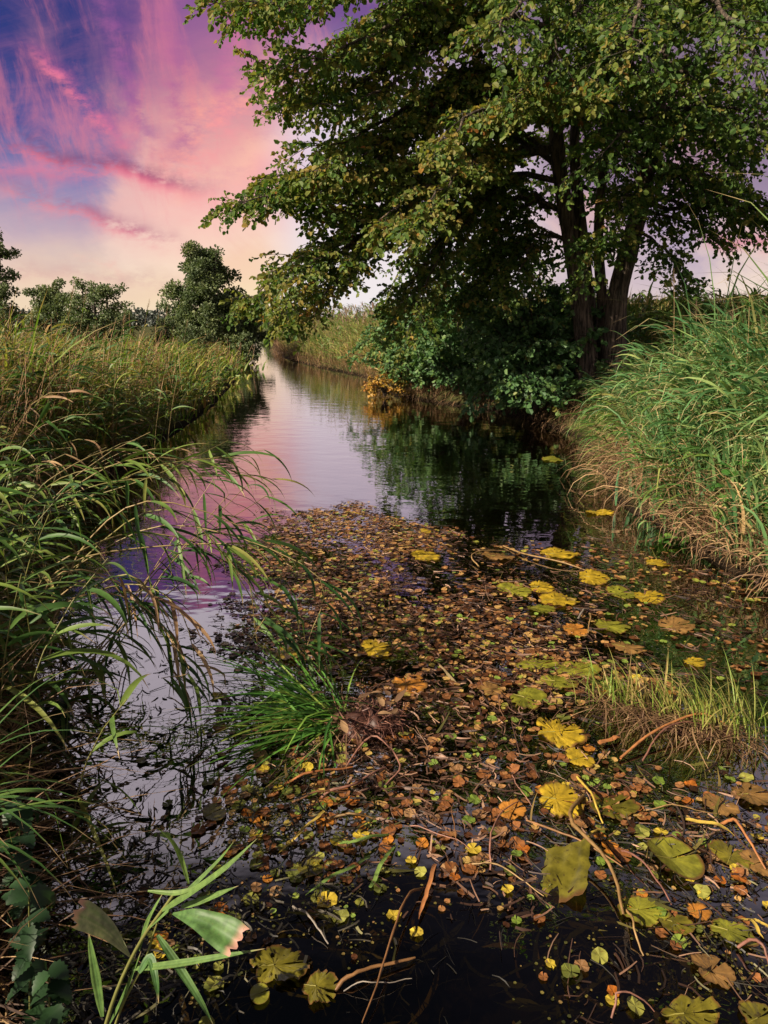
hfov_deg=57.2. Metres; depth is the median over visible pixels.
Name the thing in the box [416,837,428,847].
floating leaf
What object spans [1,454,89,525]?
reed
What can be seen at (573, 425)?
reed
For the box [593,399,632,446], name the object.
reed
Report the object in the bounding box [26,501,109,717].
reed
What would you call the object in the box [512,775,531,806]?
floating stalk
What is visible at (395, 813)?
floating leaf
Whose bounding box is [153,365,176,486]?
reed
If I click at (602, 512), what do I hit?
lily leaf
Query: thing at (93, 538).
reed
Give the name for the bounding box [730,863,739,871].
floating leaf
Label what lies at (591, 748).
floating leaf
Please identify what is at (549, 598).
lily leaf
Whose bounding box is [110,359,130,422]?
reed
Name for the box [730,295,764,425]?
reed
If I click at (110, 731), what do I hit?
floating stalk
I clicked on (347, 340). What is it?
reed bed
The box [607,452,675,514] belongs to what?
reed
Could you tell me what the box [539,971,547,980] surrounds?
floating leaf
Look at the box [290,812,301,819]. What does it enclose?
floating leaf
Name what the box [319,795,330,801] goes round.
floating leaf
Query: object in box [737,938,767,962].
floating stalk
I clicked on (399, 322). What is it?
yellowing maize
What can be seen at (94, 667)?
reed
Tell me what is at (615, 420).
reed
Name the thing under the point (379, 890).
floating leaf
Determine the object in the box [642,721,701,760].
floating stalk
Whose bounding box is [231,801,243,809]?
floating leaf
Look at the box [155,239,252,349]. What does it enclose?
tree
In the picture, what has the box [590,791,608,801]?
floating leaf
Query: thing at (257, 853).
floating leaf
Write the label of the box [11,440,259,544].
reed
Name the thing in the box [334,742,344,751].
floating leaf
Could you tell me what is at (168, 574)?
reed
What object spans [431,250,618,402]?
alder bush
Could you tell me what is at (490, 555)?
lily leaf
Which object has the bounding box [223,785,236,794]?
floating leaf
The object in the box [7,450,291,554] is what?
reed
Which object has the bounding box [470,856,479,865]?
floating leaf
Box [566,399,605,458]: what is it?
reed
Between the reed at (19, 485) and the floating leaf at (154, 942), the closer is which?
the floating leaf at (154, 942)
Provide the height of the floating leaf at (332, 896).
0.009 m
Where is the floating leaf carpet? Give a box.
[161,501,767,958]
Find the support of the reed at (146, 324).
on the ground at (454, 399)
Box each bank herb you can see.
[649,481,680,521]
[669,503,694,539]
[702,495,728,546]
[708,458,751,524]
[747,500,767,543]
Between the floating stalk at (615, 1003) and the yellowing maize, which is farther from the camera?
the yellowing maize
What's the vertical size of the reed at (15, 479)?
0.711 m
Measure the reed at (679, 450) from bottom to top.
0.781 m
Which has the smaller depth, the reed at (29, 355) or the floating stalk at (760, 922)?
the floating stalk at (760, 922)
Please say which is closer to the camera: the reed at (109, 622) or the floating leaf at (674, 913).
the floating leaf at (674, 913)
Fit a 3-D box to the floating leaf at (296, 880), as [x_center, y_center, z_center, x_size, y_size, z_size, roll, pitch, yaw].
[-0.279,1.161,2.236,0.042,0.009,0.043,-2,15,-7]
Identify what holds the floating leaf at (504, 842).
on the water
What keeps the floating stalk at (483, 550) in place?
on the water
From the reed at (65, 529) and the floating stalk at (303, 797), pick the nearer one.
the floating stalk at (303, 797)
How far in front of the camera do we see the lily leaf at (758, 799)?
2.63 m
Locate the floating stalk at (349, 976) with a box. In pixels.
[335,957,415,991]
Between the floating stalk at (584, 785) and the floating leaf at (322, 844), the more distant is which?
the floating stalk at (584, 785)
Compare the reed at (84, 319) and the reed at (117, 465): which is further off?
the reed at (84, 319)
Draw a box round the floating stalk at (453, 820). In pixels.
[451,802,457,841]
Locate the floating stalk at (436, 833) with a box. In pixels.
[410,825,469,848]
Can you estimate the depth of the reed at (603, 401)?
8.49 m
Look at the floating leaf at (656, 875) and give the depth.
2.25 m
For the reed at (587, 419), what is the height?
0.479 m
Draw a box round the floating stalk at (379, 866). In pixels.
[369,846,395,887]
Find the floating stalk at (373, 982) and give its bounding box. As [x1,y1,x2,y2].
[343,978,411,991]
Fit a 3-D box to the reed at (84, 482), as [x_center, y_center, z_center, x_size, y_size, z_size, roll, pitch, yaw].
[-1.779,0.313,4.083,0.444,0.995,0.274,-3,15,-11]
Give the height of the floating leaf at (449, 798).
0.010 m
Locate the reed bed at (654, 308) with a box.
[521,281,767,374]
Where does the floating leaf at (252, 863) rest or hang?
on the water
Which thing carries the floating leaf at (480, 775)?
on the water
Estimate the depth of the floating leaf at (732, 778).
2.73 m
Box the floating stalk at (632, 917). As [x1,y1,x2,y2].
[625,908,643,955]
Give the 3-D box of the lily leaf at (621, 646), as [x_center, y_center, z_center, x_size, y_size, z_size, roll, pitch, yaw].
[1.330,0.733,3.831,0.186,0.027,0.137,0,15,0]
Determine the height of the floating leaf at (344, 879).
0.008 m
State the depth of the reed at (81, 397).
7.27 m
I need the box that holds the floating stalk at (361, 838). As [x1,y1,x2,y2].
[339,833,388,843]
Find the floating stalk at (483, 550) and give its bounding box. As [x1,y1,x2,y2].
[471,550,506,566]
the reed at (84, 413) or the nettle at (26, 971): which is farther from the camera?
the reed at (84, 413)
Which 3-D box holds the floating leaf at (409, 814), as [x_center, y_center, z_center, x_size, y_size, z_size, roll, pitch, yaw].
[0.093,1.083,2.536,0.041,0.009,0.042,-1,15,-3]
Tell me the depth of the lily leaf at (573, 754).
2.85 m
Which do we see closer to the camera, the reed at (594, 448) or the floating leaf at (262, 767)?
the floating leaf at (262, 767)
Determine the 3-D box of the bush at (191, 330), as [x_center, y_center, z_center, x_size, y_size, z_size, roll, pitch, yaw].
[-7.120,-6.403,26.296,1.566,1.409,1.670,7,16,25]
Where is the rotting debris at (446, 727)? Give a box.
[144,499,767,1023]
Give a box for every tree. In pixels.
[0,230,27,341]
[22,277,74,341]
[54,276,134,344]
[107,309,141,341]
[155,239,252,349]
[183,0,767,398]
[215,291,273,349]
[312,0,759,318]
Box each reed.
[0,401,70,606]
[0,438,36,588]
[0,439,72,623]
[0,443,54,679]
[0,445,65,587]
[0,455,63,600]
[0,461,38,570]
[0,466,49,677]
[0,483,79,627]
[0,487,49,750]
[0,545,94,747]
[0,560,108,808]
[0,569,100,751]
[0,581,55,725]
[1,414,105,483]
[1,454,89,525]
[1,483,110,656]
[1,492,42,610]
[2,448,261,549]
[2,449,57,524]
[3,475,279,538]
[3,534,108,751]
[4,455,260,566]
[4,525,361,675]
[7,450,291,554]
[8,448,312,543]
[8,460,66,507]
[8,512,132,758]
[9,390,90,485]
[9,464,91,520]
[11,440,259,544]
[12,558,148,826]
[13,443,275,531]
[13,456,70,642]
[13,577,210,735]
[14,447,77,509]
[14,533,96,666]
[16,484,269,737]
[17,432,161,572]
[17,584,115,786]
[18,329,50,422]
[19,513,87,604]
[20,434,62,469]
[21,584,230,703]
[22,498,74,679]
[22,515,89,656]
[25,492,123,563]
[25,531,297,669]
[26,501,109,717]
[26,574,108,729]
[26,574,204,713]
[29,360,89,444]
[31,569,216,714]
[33,416,84,488]
[33,463,83,621]
[36,439,102,481]
[36,540,359,687]
[38,528,96,625]
[39,479,108,613]
[41,508,337,691]
[42,367,86,457]
[43,596,132,760]
[46,448,110,518]
[48,485,121,617]
[48,593,230,743]
[49,494,263,699]
[49,496,98,613]
[53,500,318,690]
[54,511,133,621]
[55,512,241,741]
[56,445,166,531]
[58,285,83,386]
[58,342,111,415]
[60,365,99,457]
[61,437,152,526]
[62,578,149,691]
[65,371,102,459]
[67,449,194,519]
[68,496,300,712]
[69,402,113,471]
[71,479,257,704]
[71,514,288,698]
[71,674,177,900]
[71,829,260,1023]
[73,389,104,455]
[74,400,110,455]
[78,290,91,360]
[85,391,126,441]
[102,350,128,396]
[105,310,136,475]
[110,339,145,390]
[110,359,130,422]
[115,335,139,427]
[116,389,166,467]
[119,355,145,405]
[122,337,156,396]
[124,372,156,432]
[126,363,156,430]
[127,357,168,447]
[137,356,162,403]
[141,300,151,375]
[153,313,165,361]
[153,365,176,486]
[158,375,179,421]
[158,375,193,480]
[159,306,170,386]
[167,382,196,440]
[174,383,204,433]
[554,413,591,441]
[561,412,609,466]
[564,431,614,484]
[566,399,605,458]
[568,411,599,443]
[569,413,614,451]
[569,424,608,455]
[571,436,624,489]
[573,391,621,465]
[576,401,603,425]
[579,383,627,430]
[579,402,624,450]
[580,389,620,439]
[587,386,626,438]
[589,408,641,454]
[590,399,638,462]
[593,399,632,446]
[598,420,677,513]
[600,423,660,481]
[604,402,632,437]
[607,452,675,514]
[616,419,661,462]
[619,442,687,518]
[626,434,695,530]
[629,390,684,471]
[638,421,711,488]
[646,414,717,492]
[656,432,708,488]
[658,268,675,425]
[663,444,723,506]
[717,300,738,348]
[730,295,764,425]
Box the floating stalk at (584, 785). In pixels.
[576,776,603,823]
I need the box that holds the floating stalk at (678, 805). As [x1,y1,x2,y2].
[644,804,720,814]
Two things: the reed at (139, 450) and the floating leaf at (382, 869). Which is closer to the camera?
the floating leaf at (382, 869)
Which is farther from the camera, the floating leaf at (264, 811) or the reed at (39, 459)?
the reed at (39, 459)
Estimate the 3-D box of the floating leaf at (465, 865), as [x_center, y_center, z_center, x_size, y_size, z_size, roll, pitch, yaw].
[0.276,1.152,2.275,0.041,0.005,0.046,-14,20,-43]
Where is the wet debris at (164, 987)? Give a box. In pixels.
[0,625,767,1023]
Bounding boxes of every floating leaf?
[102,907,112,914]
[136,757,147,762]
[138,897,147,904]
[149,935,164,945]
[153,893,161,899]
[153,930,168,942]
[154,945,164,957]
[158,939,174,947]
[162,799,172,806]
[171,945,179,950]
[190,963,201,968]
[191,823,205,833]
[196,891,209,903]
[199,1015,214,1023]
[202,778,214,785]
[204,820,216,826]
[204,977,219,991]
[206,976,223,988]
[210,692,222,698]
[210,902,227,912]
[213,723,225,730]
[213,865,223,875]
[213,961,222,970]
[222,850,232,856]
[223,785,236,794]
[225,795,238,805]
[227,845,239,853]
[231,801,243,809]
[233,913,241,919]
[234,727,245,732]
[235,776,247,785]
[239,791,250,797]
[239,825,249,831]
[240,808,251,816]
[241,784,251,790]
[243,892,258,904]
[245,931,256,941]
[247,802,259,811]
[248,813,261,822]
[249,858,262,869]
[250,831,262,838]
[251,882,261,891]
[252,850,263,857]
[253,748,266,756]
[256,754,270,765]
[256,768,267,773]
[256,807,269,814]
[256,822,266,829]
[256,855,268,862]
[257,860,269,870]
[258,764,269,771]
[262,874,272,881]
[266,843,275,849]
[270,868,279,876]
[270,885,281,895]
[273,784,283,790]
[278,844,286,852]
[281,787,292,794]
[288,785,300,793]
[288,870,300,880]
[289,873,302,881]
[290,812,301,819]
[291,758,302,766]
[295,757,307,766]
[302,762,313,771]
[302,830,313,838]
[304,847,313,854]
[308,909,317,916]
[311,893,318,901]
[312,851,324,861]
[313,801,326,809]
[314,886,328,893]
[316,815,333,826]
[317,778,329,785]
[317,891,336,907]
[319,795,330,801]
[319,840,329,847]
[322,799,332,806]
[324,859,336,868]
[324,872,335,881]
[325,812,336,819]
[330,909,348,922]
[333,832,348,841]
[333,860,344,867]
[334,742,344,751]
[336,754,347,762]
[337,837,351,847]
[339,788,349,796]
[339,873,352,883]
[344,845,354,853]
[345,796,359,803]
[348,862,359,871]
[353,812,364,820]
[353,829,368,841]
[357,821,368,829]
[374,883,386,892]
[376,773,385,780]
[378,779,394,790]
[378,842,390,853]
[380,853,390,862]
[380,866,389,872]
[381,826,395,836]
[382,834,393,843]
[385,735,396,742]
[386,909,401,919]
[388,820,402,829]
[391,807,402,815]
[401,799,412,806]
[402,733,413,739]
[404,808,415,817]
[405,856,416,862]
[410,926,422,935]
[412,784,422,790]
[414,866,426,876]
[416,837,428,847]
[429,814,439,821]
[435,844,445,849]
[436,831,451,839]
[439,802,450,808]
[440,861,455,872]
[441,796,453,803]
[445,733,456,739]
[445,861,458,874]
[450,764,462,772]
[450,872,459,880]
[453,775,464,786]
[457,888,467,894]
[461,815,474,823]
[462,864,475,873]
[463,725,473,729]
[465,843,480,853]
[466,863,477,873]
[467,794,482,803]
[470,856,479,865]
[472,746,483,751]
[472,808,486,818]
[476,769,491,778]
[477,851,488,860]
[484,782,495,788]
[487,815,495,821]
[488,827,496,834]
[491,808,501,815]
[494,826,509,835]
[496,839,508,847]
[499,681,511,684]
[500,771,510,778]
[501,884,513,892]
[504,865,515,875]
[507,763,519,774]
[509,836,524,848]
[510,821,520,829]
[511,850,522,855]
[512,915,521,923]
[517,844,529,852]
[519,853,529,861]
[520,785,531,795]
[526,772,537,778]
[534,914,545,922]
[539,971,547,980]
[545,958,555,968]
[552,752,565,759]
[556,714,570,719]
[561,963,579,977]
[574,959,589,971]
[577,819,588,827]
[583,744,594,750]
[583,768,595,775]
[583,817,594,824]
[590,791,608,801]
[591,947,607,964]
[594,832,605,839]
[594,856,604,865]
[594,870,606,878]
[595,825,604,832]
[601,840,618,849]
[603,848,612,856]
[604,853,615,862]
[605,994,618,1005]
[607,985,619,996]
[612,847,631,862]
[614,772,625,777]
[616,791,630,799]
[627,996,644,1015]
[630,783,641,790]
[633,777,644,783]
[634,824,650,834]
[634,827,649,838]
[635,842,646,849]
[636,889,647,896]
[637,812,650,819]
[647,863,657,870]
[650,906,666,916]
[651,870,662,879]
[652,776,664,784]
[653,828,667,834]
[654,800,668,808]
[655,928,668,937]
[669,910,676,916]
[670,940,681,949]
[671,934,687,948]
[682,796,693,802]
[684,780,696,787]
[688,922,702,932]
[693,884,710,897]
[704,862,715,872]
[705,853,718,860]
[713,875,725,883]
[722,903,733,910]
[724,774,735,781]
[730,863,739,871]
[731,790,740,798]
[731,872,746,881]
[732,862,748,876]
[732,867,743,876]
[733,885,747,894]
[734,916,749,925]
[739,772,753,781]
[751,833,763,838]
[751,972,760,981]
[762,901,767,908]
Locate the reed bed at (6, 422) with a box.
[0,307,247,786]
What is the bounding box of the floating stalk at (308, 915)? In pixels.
[292,905,328,943]
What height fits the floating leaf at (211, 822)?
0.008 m
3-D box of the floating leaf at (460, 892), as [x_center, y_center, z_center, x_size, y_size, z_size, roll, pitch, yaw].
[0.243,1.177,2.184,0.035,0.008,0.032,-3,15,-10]
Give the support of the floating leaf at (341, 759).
on the water
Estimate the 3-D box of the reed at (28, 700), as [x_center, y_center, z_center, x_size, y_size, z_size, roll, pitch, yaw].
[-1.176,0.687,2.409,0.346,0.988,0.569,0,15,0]
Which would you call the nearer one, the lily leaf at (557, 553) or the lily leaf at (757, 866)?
the lily leaf at (757, 866)
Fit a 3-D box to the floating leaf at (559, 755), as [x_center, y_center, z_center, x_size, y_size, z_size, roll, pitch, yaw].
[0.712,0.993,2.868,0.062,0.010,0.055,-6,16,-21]
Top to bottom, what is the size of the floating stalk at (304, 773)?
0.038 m
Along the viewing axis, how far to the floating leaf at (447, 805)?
2.57 m
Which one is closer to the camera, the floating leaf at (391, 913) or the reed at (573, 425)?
the floating leaf at (391, 913)
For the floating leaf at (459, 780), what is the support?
on the water
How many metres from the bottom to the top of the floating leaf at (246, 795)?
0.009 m
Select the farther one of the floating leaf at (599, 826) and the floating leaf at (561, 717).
the floating leaf at (561, 717)
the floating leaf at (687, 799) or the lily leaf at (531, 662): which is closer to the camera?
the floating leaf at (687, 799)
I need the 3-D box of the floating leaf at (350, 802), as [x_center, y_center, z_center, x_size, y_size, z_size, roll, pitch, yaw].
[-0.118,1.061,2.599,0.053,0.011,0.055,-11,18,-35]
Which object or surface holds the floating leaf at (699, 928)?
on the water
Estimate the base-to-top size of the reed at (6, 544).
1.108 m
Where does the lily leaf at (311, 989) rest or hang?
on the water
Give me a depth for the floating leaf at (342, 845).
2.38 m
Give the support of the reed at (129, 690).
on the ground at (454, 399)
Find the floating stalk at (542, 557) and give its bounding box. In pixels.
[503,545,584,569]
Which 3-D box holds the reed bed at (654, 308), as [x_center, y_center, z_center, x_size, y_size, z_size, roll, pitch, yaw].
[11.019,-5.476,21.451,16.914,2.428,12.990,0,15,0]
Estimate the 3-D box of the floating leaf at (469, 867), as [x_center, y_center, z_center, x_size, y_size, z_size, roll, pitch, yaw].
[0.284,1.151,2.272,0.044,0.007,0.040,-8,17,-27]
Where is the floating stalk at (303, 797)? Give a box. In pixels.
[292,789,350,802]
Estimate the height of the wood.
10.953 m
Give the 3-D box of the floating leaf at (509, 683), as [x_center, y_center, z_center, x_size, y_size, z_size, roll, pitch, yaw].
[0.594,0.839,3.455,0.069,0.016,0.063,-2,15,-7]
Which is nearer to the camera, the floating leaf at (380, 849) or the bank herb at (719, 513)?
the floating leaf at (380, 849)
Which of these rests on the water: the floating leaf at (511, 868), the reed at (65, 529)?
the floating leaf at (511, 868)
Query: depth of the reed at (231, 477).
4.04 m
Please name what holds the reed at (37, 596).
on the ground at (454, 399)
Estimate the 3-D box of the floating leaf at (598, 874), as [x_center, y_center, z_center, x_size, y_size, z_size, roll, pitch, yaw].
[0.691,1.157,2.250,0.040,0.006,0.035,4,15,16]
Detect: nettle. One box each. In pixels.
[0,799,48,955]
[1,876,55,1023]
[27,959,72,1023]
[38,697,75,762]
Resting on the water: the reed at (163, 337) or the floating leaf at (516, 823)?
the floating leaf at (516, 823)
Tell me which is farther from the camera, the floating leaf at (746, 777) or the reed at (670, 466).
the reed at (670, 466)
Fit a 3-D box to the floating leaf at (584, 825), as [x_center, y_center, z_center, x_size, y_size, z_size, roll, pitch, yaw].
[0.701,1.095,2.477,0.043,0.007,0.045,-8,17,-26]
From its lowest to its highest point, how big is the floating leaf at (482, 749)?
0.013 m
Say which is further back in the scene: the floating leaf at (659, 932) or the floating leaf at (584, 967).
the floating leaf at (659, 932)
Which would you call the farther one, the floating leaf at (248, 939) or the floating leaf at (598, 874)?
the floating leaf at (598, 874)
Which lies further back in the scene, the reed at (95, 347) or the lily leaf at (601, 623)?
the reed at (95, 347)
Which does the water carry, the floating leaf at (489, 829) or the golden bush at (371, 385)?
the floating leaf at (489, 829)
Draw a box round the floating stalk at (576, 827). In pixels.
[568,794,624,914]
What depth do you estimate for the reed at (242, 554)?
3.16 m
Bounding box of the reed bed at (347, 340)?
[275,298,494,386]
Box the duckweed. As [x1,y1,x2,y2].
[0,508,767,1023]
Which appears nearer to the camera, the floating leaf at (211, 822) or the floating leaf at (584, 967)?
the floating leaf at (584, 967)
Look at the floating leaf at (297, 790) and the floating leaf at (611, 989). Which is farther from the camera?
the floating leaf at (297, 790)
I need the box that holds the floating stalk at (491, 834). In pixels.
[489,801,518,869]
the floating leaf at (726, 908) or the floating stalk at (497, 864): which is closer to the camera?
the floating leaf at (726, 908)
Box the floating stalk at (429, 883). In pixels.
[418,863,436,918]
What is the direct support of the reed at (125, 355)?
on the ground at (454, 399)
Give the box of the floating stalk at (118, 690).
[108,666,125,720]
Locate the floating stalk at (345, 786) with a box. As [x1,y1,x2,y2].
[320,767,385,798]
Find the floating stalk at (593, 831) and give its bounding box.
[588,828,608,836]
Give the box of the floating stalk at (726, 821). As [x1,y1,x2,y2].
[720,817,765,869]
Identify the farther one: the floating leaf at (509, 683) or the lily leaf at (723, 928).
the floating leaf at (509, 683)
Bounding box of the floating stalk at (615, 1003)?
[611,990,654,1017]
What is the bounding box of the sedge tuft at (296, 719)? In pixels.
[129,630,403,809]
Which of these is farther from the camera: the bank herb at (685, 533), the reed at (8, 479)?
the bank herb at (685, 533)
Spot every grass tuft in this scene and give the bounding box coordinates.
[0,667,126,906]
[0,734,113,904]
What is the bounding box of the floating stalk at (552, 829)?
[526,819,630,871]
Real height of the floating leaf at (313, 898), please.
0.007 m
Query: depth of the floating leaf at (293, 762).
2.82 m
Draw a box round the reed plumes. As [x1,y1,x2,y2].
[295,298,445,329]
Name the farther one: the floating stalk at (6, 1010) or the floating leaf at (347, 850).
the floating leaf at (347, 850)
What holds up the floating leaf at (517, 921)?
on the water
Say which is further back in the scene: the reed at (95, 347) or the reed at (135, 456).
the reed at (95, 347)
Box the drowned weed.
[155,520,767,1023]
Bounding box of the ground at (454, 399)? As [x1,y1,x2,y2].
[0,325,767,822]
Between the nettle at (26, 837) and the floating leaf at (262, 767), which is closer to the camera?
the nettle at (26, 837)
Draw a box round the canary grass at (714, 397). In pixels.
[562,172,767,571]
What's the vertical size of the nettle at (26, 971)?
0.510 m
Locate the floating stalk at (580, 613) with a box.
[577,608,588,618]
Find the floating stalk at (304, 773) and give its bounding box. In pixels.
[284,766,352,784]
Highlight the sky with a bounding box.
[0,0,767,324]
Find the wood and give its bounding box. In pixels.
[2,307,344,326]
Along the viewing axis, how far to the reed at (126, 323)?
7.90 m
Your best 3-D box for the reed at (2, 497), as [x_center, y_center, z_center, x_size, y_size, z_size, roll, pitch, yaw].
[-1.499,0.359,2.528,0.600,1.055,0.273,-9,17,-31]
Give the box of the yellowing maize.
[372,303,462,338]
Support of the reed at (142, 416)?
on the ground at (454, 399)
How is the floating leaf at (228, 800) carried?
on the water
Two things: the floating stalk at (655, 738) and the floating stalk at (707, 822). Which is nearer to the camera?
the floating stalk at (707, 822)
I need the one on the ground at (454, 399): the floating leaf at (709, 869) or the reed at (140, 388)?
the reed at (140, 388)
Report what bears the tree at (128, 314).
on the ground at (454, 399)
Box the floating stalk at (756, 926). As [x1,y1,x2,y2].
[741,918,762,937]
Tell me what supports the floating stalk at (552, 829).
on the water
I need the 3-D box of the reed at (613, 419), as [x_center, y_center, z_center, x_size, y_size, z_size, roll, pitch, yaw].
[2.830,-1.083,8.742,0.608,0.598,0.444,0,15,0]
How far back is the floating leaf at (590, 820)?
2.49 m
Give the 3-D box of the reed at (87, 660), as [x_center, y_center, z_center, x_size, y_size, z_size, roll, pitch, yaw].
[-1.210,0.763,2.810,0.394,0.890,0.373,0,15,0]
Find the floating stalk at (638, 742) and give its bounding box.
[619,712,728,758]
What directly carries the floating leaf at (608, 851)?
on the water
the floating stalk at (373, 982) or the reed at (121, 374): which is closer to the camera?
the floating stalk at (373, 982)
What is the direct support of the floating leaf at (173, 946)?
on the water
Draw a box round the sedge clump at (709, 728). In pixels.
[545,646,767,774]
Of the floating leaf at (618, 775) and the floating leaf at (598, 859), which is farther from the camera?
the floating leaf at (618, 775)
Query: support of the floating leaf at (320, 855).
on the water
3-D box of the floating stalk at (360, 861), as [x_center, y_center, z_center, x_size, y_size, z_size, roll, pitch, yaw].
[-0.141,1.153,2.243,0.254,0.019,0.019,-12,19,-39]
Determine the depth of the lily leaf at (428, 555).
5.36 m
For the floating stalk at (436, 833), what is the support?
on the water
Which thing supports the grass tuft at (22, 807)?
on the dead thatch
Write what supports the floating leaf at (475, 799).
on the water
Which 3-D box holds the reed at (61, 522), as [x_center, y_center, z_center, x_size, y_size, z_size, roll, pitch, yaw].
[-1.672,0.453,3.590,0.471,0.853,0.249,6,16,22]
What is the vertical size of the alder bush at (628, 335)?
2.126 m
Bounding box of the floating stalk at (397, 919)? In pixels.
[361,887,424,1022]
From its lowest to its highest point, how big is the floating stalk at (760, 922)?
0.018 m
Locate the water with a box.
[0,342,767,1023]
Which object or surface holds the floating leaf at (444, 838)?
on the water
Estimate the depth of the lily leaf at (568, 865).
2.26 m
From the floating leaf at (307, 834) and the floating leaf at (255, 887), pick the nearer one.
the floating leaf at (255, 887)
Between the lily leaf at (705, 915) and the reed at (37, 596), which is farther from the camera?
the reed at (37, 596)
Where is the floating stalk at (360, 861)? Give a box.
[305,855,369,895]
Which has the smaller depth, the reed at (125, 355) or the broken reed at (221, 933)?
the broken reed at (221, 933)
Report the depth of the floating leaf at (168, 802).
2.58 m
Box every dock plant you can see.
[654,531,677,545]
[669,535,693,545]
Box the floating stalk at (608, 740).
[598,735,619,743]
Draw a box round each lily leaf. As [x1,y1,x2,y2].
[202,803,225,820]
[250,944,312,983]
[250,983,269,1003]
[274,644,303,659]
[297,857,323,876]
[302,969,337,1004]
[361,638,392,657]
[392,674,427,694]
[411,550,441,560]
[420,528,431,532]
[480,681,502,695]
[481,551,514,559]
[496,581,531,596]
[498,798,526,819]
[510,687,546,709]
[515,658,558,670]
[526,605,555,613]
[529,580,554,593]
[536,717,586,748]
[539,547,578,558]
[539,591,580,605]
[539,674,578,688]
[539,781,585,819]
[541,837,590,902]
[542,456,561,461]
[556,661,601,678]
[562,623,587,635]
[565,746,594,767]
[579,568,609,584]
[586,509,614,514]
[589,793,639,820]
[594,619,630,633]
[605,585,635,598]
[611,641,646,653]
[617,895,671,926]
[634,590,665,604]
[646,558,670,565]
[647,837,704,879]
[658,616,694,633]
[659,914,694,934]
[660,994,720,1023]
[684,656,705,666]
[686,902,711,920]
[691,953,735,988]
[702,793,739,816]
[708,839,754,868]
[709,918,758,946]
[732,782,767,805]
[738,1000,767,1023]
[740,849,767,876]
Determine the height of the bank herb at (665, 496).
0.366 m
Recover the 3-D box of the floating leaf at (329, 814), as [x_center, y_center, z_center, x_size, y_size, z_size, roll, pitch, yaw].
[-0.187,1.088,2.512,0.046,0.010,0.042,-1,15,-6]
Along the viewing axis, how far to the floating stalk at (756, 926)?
2.04 m
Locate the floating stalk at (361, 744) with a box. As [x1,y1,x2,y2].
[347,735,400,784]
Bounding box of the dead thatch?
[0,369,207,1023]
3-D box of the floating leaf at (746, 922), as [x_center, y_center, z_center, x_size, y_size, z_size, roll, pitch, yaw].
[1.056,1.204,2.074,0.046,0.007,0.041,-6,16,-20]
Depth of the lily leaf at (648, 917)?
2.10 m
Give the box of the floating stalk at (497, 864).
[469,862,543,895]
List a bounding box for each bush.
[145,313,186,345]
[170,321,219,356]
[225,331,263,364]
[338,299,440,391]
[360,366,410,398]
[377,269,499,397]
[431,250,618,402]
[455,321,589,421]
[535,286,664,368]
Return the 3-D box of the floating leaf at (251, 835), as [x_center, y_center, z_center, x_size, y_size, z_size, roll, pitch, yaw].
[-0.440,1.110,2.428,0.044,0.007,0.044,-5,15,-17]
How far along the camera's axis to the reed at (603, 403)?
8.60 m
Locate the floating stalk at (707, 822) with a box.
[686,818,733,835]
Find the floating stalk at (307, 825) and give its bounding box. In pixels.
[276,806,327,854]
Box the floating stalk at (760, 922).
[753,918,767,926]
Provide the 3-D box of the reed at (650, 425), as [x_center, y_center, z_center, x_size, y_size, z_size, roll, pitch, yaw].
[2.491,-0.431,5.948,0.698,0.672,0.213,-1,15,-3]
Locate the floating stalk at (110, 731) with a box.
[88,730,139,741]
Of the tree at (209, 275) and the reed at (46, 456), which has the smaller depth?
the reed at (46, 456)
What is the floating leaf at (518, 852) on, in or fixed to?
on the water
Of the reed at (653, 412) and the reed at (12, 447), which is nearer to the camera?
the reed at (12, 447)
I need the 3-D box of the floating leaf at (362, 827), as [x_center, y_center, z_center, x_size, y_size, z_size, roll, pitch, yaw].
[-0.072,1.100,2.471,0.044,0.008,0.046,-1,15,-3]
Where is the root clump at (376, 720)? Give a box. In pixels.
[312,689,420,752]
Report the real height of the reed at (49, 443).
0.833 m
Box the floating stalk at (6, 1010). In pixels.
[0,977,8,1023]
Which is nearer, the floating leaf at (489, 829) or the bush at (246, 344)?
the floating leaf at (489, 829)
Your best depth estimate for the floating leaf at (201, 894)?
2.17 m
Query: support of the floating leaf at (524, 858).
on the water
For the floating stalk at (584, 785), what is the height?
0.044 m
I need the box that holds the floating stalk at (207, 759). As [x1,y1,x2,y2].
[202,739,240,762]
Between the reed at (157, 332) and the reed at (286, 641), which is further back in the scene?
the reed at (157, 332)
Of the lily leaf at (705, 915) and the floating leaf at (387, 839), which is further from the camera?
the floating leaf at (387, 839)
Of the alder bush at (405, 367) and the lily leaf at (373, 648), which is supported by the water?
the lily leaf at (373, 648)
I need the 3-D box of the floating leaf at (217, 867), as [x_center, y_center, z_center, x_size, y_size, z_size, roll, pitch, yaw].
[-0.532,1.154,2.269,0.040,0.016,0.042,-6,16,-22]
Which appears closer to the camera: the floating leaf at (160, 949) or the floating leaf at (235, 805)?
the floating leaf at (160, 949)
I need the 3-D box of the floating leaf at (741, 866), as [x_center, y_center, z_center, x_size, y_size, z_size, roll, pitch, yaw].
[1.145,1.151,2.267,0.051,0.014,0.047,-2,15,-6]
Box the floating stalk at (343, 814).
[324,812,375,819]
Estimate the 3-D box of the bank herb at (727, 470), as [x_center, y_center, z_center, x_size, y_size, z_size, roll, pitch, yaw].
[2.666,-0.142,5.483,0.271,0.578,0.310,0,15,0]
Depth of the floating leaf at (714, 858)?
2.32 m
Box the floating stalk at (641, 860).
[621,850,671,904]
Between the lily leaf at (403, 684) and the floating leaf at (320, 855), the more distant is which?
the lily leaf at (403, 684)

